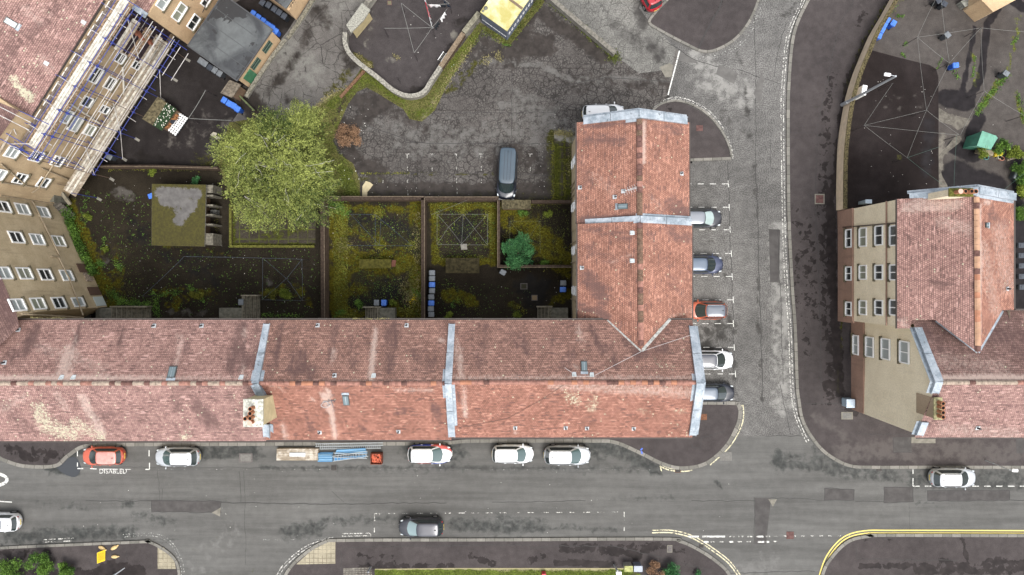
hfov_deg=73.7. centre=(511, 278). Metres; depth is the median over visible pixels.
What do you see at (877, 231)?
window
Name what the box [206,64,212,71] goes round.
wheelie bin
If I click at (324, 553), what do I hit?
buff paving
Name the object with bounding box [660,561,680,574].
shrub
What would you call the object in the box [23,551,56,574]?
shrub
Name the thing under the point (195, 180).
weed clump
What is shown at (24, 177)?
window
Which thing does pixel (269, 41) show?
window
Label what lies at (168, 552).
kerb
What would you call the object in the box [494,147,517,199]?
camper van
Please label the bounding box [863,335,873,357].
window
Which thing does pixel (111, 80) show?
window
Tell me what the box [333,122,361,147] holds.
dead bush
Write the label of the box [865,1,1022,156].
clothes line
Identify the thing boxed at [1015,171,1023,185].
garden plant
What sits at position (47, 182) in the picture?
window
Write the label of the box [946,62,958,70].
wheelie bin
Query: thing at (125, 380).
tenement building
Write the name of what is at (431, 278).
wheelie bin
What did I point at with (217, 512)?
road patch
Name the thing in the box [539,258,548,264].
weed clump
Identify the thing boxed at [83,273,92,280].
boarded window
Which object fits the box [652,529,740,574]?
corner line marking
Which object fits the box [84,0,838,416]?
ground
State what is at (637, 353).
roof cable
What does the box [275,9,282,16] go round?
wheelie bin
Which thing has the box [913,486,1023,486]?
parking lane marking
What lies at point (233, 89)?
porch shelter
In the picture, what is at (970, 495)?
road patch
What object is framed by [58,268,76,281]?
window
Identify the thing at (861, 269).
window
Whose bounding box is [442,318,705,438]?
tenement building
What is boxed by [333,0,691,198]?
car park
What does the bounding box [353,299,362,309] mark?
weed clump
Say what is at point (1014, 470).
lamp post
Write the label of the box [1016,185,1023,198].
garden plant
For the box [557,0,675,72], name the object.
worn road
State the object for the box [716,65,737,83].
road patch
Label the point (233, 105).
wheelie bin
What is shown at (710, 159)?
kerb
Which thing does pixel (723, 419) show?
pavement
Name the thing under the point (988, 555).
pavement
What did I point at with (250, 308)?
concrete stairs
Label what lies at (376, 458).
tool crate
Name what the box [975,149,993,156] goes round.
planter box
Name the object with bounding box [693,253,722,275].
parked car
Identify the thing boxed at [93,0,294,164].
scaffold yard
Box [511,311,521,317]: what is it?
weed clump
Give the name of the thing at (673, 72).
stop line marking
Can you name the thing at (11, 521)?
parked car
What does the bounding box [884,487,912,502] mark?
road patch
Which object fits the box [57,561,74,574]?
shrub
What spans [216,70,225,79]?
wheelie bin
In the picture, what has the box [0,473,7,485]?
road letter marking
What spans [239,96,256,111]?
garden wall
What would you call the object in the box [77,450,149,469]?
disabled bay marking
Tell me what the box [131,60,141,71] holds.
window
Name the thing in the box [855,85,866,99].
white box
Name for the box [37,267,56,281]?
window
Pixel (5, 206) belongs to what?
window
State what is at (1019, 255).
wheelie bin
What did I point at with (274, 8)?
wheelie bin
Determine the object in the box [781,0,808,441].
double line marking
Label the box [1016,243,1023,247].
wheelie bin
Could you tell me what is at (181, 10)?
window
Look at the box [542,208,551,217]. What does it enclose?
weed clump
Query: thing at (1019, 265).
wheelie bin
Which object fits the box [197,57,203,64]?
wheelie bin
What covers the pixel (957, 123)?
concrete patch
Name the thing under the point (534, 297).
manhole cover
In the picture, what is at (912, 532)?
yellow double line
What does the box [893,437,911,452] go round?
pavement patch
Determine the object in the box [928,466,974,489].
parked car
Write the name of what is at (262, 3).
wheelie bin
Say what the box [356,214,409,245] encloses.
clothes line
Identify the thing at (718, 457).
corner double line
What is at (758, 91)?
road patch
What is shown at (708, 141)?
pavement
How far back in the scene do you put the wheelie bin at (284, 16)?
65.64 m
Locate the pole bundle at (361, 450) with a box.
[335,448,366,453]
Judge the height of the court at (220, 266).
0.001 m
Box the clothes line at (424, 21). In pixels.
[401,0,449,52]
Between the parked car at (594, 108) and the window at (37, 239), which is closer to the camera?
the window at (37, 239)
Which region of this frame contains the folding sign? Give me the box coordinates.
[97,550,104,562]
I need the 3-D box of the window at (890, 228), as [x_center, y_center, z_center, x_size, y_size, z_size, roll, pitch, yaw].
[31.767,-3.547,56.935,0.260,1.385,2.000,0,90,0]
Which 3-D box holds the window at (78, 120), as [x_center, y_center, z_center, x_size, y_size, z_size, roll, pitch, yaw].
[-39.098,-13.793,61.280,0.260,1.370,1.750,33,90,0]
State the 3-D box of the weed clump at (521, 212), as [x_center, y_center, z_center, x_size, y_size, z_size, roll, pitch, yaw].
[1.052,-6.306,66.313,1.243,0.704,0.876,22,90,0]
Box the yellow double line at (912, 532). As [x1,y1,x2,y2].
[819,530,1023,574]
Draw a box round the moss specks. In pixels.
[71,198,568,315]
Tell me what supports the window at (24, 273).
in the tenement building at (43, 272)
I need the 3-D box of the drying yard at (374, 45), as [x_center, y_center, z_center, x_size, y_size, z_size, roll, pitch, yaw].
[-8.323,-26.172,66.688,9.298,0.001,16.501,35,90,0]
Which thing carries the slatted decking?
on the scaffold yard at (183, 94)
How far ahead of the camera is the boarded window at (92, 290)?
65.63 m
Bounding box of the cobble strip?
[343,567,371,574]
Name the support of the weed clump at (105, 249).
on the court at (220, 266)
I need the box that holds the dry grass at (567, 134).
[313,38,574,312]
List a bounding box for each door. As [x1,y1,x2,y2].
[93,296,105,305]
[244,69,256,83]
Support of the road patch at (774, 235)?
on the side street
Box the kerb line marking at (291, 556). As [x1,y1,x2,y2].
[44,533,370,572]
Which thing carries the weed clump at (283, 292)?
on the court at (220, 266)
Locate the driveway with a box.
[234,0,364,119]
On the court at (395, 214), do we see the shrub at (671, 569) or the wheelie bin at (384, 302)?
the wheelie bin at (384, 302)
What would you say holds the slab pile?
on the yard at (997, 53)
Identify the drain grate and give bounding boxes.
[331,465,335,470]
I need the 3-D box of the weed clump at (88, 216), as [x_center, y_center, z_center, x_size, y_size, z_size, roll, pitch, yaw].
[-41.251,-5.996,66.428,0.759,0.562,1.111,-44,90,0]
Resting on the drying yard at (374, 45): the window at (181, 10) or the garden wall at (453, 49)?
the garden wall at (453, 49)
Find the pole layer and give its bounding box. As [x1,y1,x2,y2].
[334,455,364,460]
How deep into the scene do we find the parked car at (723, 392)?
65.52 m
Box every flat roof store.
[187,0,280,86]
[270,0,308,19]
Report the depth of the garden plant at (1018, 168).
65.80 m
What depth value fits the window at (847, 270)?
64.52 m
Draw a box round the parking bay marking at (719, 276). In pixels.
[691,181,735,376]
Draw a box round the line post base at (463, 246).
[460,244,467,249]
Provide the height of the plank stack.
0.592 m
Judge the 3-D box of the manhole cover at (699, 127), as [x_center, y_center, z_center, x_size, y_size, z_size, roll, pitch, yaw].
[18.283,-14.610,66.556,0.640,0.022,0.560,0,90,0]
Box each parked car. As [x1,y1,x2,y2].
[0,510,22,531]
[83,445,125,467]
[155,446,201,468]
[399,515,443,539]
[407,443,451,465]
[492,443,533,465]
[544,444,590,467]
[582,102,624,117]
[640,0,661,11]
[691,207,721,228]
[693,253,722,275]
[693,299,727,321]
[701,349,732,371]
[703,382,733,403]
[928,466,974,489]
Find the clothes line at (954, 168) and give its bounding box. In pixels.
[907,137,1021,188]
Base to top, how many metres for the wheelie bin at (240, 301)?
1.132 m
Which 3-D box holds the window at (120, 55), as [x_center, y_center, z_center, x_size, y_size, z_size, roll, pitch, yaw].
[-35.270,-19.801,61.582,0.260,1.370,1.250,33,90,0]
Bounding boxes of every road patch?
[152,500,220,512]
[212,508,220,515]
[678,52,697,62]
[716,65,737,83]
[720,452,731,460]
[754,74,763,104]
[755,498,770,543]
[769,229,779,281]
[769,499,776,505]
[824,488,853,499]
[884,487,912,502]
[928,490,1008,500]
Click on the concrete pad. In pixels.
(666, 69)
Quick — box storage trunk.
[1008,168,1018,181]
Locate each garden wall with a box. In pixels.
[88,157,222,170]
[229,204,314,247]
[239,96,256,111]
[244,38,287,98]
[286,0,315,39]
[320,198,328,317]
[325,196,423,200]
[342,32,442,99]
[363,0,376,8]
[421,198,426,317]
[424,196,498,201]
[439,32,465,69]
[462,11,480,36]
[497,200,570,267]
[531,200,570,203]
[546,0,615,56]
[836,0,897,209]
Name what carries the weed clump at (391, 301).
on the court at (395, 214)
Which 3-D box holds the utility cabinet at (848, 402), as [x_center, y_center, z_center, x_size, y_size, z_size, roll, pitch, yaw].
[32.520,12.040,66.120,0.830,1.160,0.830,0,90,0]
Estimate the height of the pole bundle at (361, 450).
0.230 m
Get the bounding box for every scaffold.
[0,107,84,169]
[9,0,190,200]
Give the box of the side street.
[639,0,805,435]
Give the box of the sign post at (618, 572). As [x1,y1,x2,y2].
[613,564,621,574]
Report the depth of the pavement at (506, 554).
66.58 m
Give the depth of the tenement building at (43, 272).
60.06 m
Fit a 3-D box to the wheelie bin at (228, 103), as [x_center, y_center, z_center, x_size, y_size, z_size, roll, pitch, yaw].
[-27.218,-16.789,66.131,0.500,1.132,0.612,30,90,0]
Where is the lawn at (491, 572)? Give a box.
[375,568,639,574]
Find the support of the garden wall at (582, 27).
on the car park
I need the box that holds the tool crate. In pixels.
[370,452,382,464]
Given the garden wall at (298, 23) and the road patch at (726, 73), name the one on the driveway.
the garden wall at (298, 23)
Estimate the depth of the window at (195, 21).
65.37 m
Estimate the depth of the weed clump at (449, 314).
66.34 m
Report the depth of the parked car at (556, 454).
65.43 m
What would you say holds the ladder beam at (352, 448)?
on the road at (54, 505)
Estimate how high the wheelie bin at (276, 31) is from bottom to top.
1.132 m
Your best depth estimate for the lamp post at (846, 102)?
61.37 m
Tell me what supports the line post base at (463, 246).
on the tarmac court at (541, 284)
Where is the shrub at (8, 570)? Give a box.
[0,556,23,574]
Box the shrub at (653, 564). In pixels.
[646,560,664,574]
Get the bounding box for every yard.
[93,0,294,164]
[349,0,487,93]
[837,0,1023,308]
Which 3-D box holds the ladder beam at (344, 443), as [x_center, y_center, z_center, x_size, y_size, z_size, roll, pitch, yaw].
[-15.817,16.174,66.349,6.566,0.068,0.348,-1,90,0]
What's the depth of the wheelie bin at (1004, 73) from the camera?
65.81 m
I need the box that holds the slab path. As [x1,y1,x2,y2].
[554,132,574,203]
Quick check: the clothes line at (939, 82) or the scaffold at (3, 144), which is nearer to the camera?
the scaffold at (3, 144)
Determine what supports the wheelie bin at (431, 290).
on the tarmac court at (541, 284)
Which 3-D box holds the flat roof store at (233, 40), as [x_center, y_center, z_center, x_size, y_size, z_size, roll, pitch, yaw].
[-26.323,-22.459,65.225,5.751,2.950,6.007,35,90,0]
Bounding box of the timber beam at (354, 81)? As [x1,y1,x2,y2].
[339,70,365,97]
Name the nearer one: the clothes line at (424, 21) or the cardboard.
the clothes line at (424, 21)
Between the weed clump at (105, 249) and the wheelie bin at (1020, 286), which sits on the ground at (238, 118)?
the wheelie bin at (1020, 286)
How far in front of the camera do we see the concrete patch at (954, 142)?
66.69 m
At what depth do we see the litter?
66.66 m
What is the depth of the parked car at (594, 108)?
65.20 m
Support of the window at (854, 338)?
in the tenement building at (927, 379)
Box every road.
[0,417,1023,574]
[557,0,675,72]
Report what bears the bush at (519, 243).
on the tarmac court at (541, 284)
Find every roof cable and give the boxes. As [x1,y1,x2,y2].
[460,383,565,427]
[567,335,689,374]
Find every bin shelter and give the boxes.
[346,3,371,36]
[359,259,392,267]
[446,258,478,272]
[502,200,530,209]
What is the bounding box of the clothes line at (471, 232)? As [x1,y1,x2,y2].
[431,200,487,244]
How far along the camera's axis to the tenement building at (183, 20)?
62.92 m
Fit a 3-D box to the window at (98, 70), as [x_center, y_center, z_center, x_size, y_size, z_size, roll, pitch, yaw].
[-36.547,-17.796,60.049,0.260,1.370,1.750,33,90,0]
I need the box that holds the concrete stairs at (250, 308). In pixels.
[219,295,261,317]
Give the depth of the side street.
66.70 m
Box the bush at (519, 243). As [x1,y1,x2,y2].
[501,231,534,270]
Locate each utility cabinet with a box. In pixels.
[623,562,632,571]
[632,562,642,571]
[842,398,854,407]
[858,199,871,204]
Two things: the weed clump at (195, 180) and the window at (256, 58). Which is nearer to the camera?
the window at (256, 58)
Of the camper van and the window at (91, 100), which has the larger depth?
the camper van
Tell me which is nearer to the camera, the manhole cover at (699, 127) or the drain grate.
the manhole cover at (699, 127)
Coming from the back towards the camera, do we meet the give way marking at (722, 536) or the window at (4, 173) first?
the give way marking at (722, 536)
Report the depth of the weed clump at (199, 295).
66.31 m
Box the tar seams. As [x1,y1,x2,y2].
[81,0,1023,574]
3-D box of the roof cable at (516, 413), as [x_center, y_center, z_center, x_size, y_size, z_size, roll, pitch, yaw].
[0.140,10.533,54.126,9.386,2.042,0.914,-25,90,0]
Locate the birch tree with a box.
[205,97,343,234]
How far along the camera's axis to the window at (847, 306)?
64.52 m
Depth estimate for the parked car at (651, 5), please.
65.59 m
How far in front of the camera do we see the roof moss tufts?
55.64 m
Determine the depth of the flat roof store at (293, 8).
65.22 m
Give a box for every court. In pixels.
[64,165,320,317]
[329,201,420,317]
[427,199,570,317]
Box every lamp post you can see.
[840,72,896,106]
[985,460,1017,471]
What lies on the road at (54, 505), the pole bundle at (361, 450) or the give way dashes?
the give way dashes
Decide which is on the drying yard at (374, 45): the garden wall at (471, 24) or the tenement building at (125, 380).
the garden wall at (471, 24)
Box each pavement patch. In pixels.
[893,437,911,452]
[1016,439,1023,452]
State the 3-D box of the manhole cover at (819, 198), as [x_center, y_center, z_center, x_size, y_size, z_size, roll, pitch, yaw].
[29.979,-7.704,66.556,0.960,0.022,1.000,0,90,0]
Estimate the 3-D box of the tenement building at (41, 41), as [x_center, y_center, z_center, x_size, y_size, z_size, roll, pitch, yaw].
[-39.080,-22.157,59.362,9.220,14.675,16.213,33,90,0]
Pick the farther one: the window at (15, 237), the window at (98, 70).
the window at (98, 70)
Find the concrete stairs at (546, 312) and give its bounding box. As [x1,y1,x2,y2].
[536,306,567,317]
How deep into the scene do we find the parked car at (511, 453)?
65.45 m
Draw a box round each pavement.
[0,405,737,465]
[0,543,177,574]
[288,541,726,574]
[651,0,756,49]
[655,102,729,157]
[790,0,1023,465]
[824,537,1023,574]
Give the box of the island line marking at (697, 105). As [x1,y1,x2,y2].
[657,97,732,157]
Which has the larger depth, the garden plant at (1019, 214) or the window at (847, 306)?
the garden plant at (1019, 214)
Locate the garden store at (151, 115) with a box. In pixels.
[142,97,181,130]
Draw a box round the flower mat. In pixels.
[153,103,176,130]
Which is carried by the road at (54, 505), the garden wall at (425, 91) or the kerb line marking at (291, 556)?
the kerb line marking at (291, 556)
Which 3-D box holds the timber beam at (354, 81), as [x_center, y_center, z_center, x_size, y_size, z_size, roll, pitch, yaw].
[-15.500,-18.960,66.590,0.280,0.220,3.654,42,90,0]
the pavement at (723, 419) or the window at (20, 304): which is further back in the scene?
the pavement at (723, 419)
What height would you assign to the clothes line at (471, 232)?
0.098 m
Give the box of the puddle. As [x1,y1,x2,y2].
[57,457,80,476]
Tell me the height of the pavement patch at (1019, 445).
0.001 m
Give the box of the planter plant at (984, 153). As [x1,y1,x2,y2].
[977,147,988,158]
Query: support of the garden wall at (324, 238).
on the court at (220, 266)
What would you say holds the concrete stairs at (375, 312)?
on the court at (395, 214)
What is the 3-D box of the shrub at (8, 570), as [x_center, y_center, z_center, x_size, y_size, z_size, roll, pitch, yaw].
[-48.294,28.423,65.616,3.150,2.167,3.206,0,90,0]
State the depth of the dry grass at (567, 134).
66.62 m
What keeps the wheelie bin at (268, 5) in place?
on the scaffold yard at (183, 94)
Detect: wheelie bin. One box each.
[105,154,116,160]
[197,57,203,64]
[201,60,208,67]
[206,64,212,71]
[211,66,218,73]
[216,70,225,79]
[221,96,227,103]
[225,100,231,106]
[230,102,237,109]
[234,105,243,114]
[238,299,243,304]
[259,0,266,8]
[265,1,272,9]
[271,5,277,14]
[272,27,282,36]
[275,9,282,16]
[280,12,290,21]
[374,300,380,305]
[381,300,387,305]
[428,294,434,299]
[428,300,434,305]
[428,306,433,310]
[428,311,434,316]
[429,270,434,274]
[429,276,434,280]
[429,282,434,286]
[429,288,434,292]
[500,269,506,275]
[560,280,566,285]
[560,287,565,291]
[886,19,896,29]
[929,0,941,6]
[934,0,947,9]
[938,31,951,40]
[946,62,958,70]
[995,70,1009,78]
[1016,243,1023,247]
[1016,253,1023,257]
[1016,263,1023,267]
[1016,274,1023,278]
[1016,284,1023,289]
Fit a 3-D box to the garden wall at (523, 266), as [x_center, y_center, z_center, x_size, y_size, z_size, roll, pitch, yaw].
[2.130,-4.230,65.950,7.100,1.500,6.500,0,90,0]
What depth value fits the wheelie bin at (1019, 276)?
65.60 m
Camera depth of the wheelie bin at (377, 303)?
65.60 m
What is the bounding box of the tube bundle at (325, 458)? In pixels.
[318,452,333,461]
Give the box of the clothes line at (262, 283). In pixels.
[145,256,301,300]
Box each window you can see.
[0,169,11,182]
[0,200,14,214]
[0,265,16,280]
[2,145,24,160]
[7,230,28,244]
[7,296,30,311]
[11,172,31,186]
[14,202,33,216]
[15,265,36,280]
[27,151,47,164]
[28,232,48,246]
[29,295,50,310]
[35,176,53,190]
[36,205,53,218]
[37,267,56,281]
[49,155,67,168]
[50,295,70,309]
[51,234,68,247]
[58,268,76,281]
[60,109,77,126]
[66,116,86,134]
[71,295,88,307]
[76,263,87,271]
[79,96,96,110]
[82,123,99,138]
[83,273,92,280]
[86,66,105,85]
[87,287,101,294]
[99,104,112,116]
[102,76,119,92]
[113,52,128,66]
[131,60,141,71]
[155,0,172,12]
[171,2,189,24]
[186,13,203,33]
[200,0,212,9]
[250,58,260,69]
[262,41,271,52]
[843,228,851,248]
[843,265,851,281]
[843,300,851,316]
[851,333,858,354]
[857,227,866,248]
[857,264,866,280]
[857,298,866,315]
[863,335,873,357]
[872,225,882,246]
[872,263,882,281]
[872,298,882,315]
[879,336,890,360]
[887,224,894,247]
[887,263,894,281]
[887,298,894,316]
[897,339,909,363]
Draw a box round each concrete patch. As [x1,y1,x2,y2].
[939,108,969,129]
[939,135,961,157]
[939,166,947,187]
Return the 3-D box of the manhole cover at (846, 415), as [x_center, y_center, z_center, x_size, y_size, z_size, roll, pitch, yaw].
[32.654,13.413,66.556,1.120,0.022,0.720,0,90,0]
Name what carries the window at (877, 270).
in the tenement building at (945, 257)
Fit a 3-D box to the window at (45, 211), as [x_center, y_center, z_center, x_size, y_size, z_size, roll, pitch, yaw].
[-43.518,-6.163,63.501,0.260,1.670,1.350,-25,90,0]
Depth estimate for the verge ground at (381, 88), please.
66.69 m
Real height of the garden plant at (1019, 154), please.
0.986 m
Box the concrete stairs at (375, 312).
[362,306,395,317]
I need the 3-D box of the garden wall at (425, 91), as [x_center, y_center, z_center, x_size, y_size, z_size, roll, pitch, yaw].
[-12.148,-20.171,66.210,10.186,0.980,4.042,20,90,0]
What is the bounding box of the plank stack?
[276,447,318,459]
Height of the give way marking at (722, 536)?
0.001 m
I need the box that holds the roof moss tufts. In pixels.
[30,316,388,319]
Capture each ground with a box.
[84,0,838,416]
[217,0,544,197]
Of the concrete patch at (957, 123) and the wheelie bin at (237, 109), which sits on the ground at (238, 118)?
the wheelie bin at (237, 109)
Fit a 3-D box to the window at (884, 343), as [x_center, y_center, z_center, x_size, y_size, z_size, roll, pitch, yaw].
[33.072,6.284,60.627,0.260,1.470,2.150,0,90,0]
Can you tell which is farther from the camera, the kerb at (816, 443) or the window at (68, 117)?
the kerb at (816, 443)
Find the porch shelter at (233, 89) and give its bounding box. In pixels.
[221,80,246,100]
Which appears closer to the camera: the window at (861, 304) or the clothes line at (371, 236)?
the window at (861, 304)
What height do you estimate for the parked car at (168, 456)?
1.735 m
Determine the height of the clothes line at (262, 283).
0.098 m
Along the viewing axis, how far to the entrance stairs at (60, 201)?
65.77 m
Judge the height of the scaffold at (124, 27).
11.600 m
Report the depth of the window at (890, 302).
57.34 m
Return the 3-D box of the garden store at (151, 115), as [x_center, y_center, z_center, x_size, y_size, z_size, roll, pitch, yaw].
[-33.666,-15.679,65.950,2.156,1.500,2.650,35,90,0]
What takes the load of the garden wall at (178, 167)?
on the court at (220, 266)
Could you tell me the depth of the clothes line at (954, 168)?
64.41 m
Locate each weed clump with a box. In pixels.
[83,212,91,220]
[101,245,108,251]
[148,169,156,176]
[187,289,203,299]
[191,176,200,184]
[265,288,278,300]
[277,288,291,298]
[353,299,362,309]
[389,299,396,305]
[445,311,453,317]
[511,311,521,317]
[516,210,528,216]
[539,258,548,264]
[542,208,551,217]
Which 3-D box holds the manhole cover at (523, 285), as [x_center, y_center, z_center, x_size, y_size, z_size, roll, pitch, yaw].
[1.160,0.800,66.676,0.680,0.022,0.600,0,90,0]
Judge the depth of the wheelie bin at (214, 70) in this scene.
65.60 m
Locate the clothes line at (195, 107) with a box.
[189,90,229,120]
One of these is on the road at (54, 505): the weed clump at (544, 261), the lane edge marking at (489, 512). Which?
the lane edge marking at (489, 512)
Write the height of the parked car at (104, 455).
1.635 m
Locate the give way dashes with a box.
[702,535,849,541]
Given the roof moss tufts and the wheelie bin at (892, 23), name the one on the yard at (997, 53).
the wheelie bin at (892, 23)
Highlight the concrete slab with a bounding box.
[911,437,935,442]
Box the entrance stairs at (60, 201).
[49,192,74,219]
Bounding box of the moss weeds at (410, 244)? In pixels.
[108,137,571,317]
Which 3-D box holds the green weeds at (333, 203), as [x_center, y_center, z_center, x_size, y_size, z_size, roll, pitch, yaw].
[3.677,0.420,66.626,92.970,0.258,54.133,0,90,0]
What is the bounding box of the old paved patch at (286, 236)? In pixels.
[233,204,314,244]
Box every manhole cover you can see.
[239,453,252,461]
[520,283,526,288]
[531,295,537,300]
[667,545,671,552]
[696,125,702,130]
[700,413,707,420]
[786,532,793,538]
[815,194,824,203]
[841,412,852,418]
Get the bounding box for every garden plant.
[993,138,1012,156]
[1005,145,1019,159]
[1009,159,1023,174]
[1015,149,1023,158]
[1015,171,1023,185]
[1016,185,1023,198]
[1016,204,1023,220]
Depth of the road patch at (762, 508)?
66.69 m
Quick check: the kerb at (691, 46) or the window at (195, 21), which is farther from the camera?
the kerb at (691, 46)
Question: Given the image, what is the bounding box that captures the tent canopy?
[963,131,996,149]
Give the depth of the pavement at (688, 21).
66.58 m
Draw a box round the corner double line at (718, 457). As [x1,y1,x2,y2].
[660,405,743,471]
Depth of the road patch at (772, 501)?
66.69 m
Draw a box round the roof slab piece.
[391,260,395,266]
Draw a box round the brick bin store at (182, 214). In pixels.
[152,184,221,246]
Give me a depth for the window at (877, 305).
59.47 m
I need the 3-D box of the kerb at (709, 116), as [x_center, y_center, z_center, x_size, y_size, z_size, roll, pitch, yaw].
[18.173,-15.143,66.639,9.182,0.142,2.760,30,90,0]
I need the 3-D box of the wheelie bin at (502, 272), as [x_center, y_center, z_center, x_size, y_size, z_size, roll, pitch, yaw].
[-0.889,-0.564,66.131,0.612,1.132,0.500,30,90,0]
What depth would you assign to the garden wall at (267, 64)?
66.27 m
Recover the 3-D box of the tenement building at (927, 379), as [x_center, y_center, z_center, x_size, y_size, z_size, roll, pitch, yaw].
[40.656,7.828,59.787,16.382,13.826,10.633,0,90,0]
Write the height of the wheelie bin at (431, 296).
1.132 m
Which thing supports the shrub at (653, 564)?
on the pavement at (506, 554)
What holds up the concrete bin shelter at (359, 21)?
on the drying yard at (374, 45)
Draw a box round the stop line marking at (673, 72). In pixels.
[667,51,679,94]
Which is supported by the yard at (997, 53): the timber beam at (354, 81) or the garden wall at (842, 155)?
the garden wall at (842, 155)
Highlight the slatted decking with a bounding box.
[168,113,187,135]
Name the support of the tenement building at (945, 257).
on the ground at (238, 118)
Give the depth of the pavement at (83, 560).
66.58 m
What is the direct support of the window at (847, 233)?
in the tenement building at (945, 257)
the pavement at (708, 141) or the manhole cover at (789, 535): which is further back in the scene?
the manhole cover at (789, 535)
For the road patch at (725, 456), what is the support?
on the road at (54, 505)
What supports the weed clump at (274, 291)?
on the court at (220, 266)
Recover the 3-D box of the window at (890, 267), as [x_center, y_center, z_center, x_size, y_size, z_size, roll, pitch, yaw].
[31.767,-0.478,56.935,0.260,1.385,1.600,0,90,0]
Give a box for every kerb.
[0,443,96,468]
[0,539,180,574]
[97,401,741,469]
[284,537,730,574]
[648,0,759,52]
[652,99,732,157]
[691,157,730,160]
[786,0,1023,468]
[821,533,1023,574]
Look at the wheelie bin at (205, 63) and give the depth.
65.60 m
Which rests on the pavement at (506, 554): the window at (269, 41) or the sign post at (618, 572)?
the sign post at (618, 572)
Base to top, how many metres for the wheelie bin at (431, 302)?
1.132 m
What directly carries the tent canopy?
on the yard at (997, 53)
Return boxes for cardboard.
[362,181,372,195]
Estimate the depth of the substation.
64.00 m
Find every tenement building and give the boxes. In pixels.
[0,0,173,139]
[0,97,106,343]
[0,318,266,442]
[131,0,217,43]
[243,318,450,440]
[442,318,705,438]
[570,108,691,231]
[571,221,692,351]
[837,184,1016,351]
[851,309,1023,438]
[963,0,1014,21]
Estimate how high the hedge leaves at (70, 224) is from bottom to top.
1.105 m
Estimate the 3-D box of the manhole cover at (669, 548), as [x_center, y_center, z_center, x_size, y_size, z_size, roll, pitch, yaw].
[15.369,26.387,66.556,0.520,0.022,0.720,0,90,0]
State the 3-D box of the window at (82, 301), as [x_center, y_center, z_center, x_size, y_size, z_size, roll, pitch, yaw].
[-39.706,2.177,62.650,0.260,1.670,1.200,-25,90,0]
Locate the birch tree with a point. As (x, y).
(303, 184)
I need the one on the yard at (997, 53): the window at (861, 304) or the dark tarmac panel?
the dark tarmac panel
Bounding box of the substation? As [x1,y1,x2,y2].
[480,0,532,39]
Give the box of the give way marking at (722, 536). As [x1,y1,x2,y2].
[688,536,768,542]
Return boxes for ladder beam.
[315,442,382,446]
[320,445,380,448]
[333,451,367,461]
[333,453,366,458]
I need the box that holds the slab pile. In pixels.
[956,0,968,9]
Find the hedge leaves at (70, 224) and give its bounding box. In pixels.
[59,205,101,275]
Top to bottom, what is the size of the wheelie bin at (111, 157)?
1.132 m
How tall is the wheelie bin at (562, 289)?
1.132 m
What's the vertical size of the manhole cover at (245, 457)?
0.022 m
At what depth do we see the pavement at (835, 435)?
66.58 m
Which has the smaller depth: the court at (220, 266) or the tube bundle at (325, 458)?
the tube bundle at (325, 458)
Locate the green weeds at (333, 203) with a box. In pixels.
[73,5,1023,317]
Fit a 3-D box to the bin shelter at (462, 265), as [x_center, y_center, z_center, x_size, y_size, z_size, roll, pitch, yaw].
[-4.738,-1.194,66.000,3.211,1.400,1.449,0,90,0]
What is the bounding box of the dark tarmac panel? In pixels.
[838,50,938,210]
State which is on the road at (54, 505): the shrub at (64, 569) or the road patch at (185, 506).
the road patch at (185, 506)
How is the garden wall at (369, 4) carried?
on the ground at (238, 118)
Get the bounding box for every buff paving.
[158,548,175,568]
[297,542,334,563]
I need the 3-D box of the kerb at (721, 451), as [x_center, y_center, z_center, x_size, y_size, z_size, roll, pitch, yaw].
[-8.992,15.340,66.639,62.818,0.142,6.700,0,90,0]
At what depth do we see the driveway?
66.70 m
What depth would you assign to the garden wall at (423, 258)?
65.12 m
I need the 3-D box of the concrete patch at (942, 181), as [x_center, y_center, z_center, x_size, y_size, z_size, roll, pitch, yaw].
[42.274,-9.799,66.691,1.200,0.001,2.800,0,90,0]
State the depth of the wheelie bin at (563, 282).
65.60 m
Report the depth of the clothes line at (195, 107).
64.40 m
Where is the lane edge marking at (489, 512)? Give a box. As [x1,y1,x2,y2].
[374,512,624,531]
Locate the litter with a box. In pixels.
[97,66,931,532]
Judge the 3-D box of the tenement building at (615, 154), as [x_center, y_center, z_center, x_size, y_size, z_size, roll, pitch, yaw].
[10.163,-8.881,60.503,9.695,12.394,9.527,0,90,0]
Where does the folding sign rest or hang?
on the pavement at (83, 560)
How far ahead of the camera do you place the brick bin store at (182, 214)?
64.40 m
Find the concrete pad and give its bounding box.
[660,63,672,76]

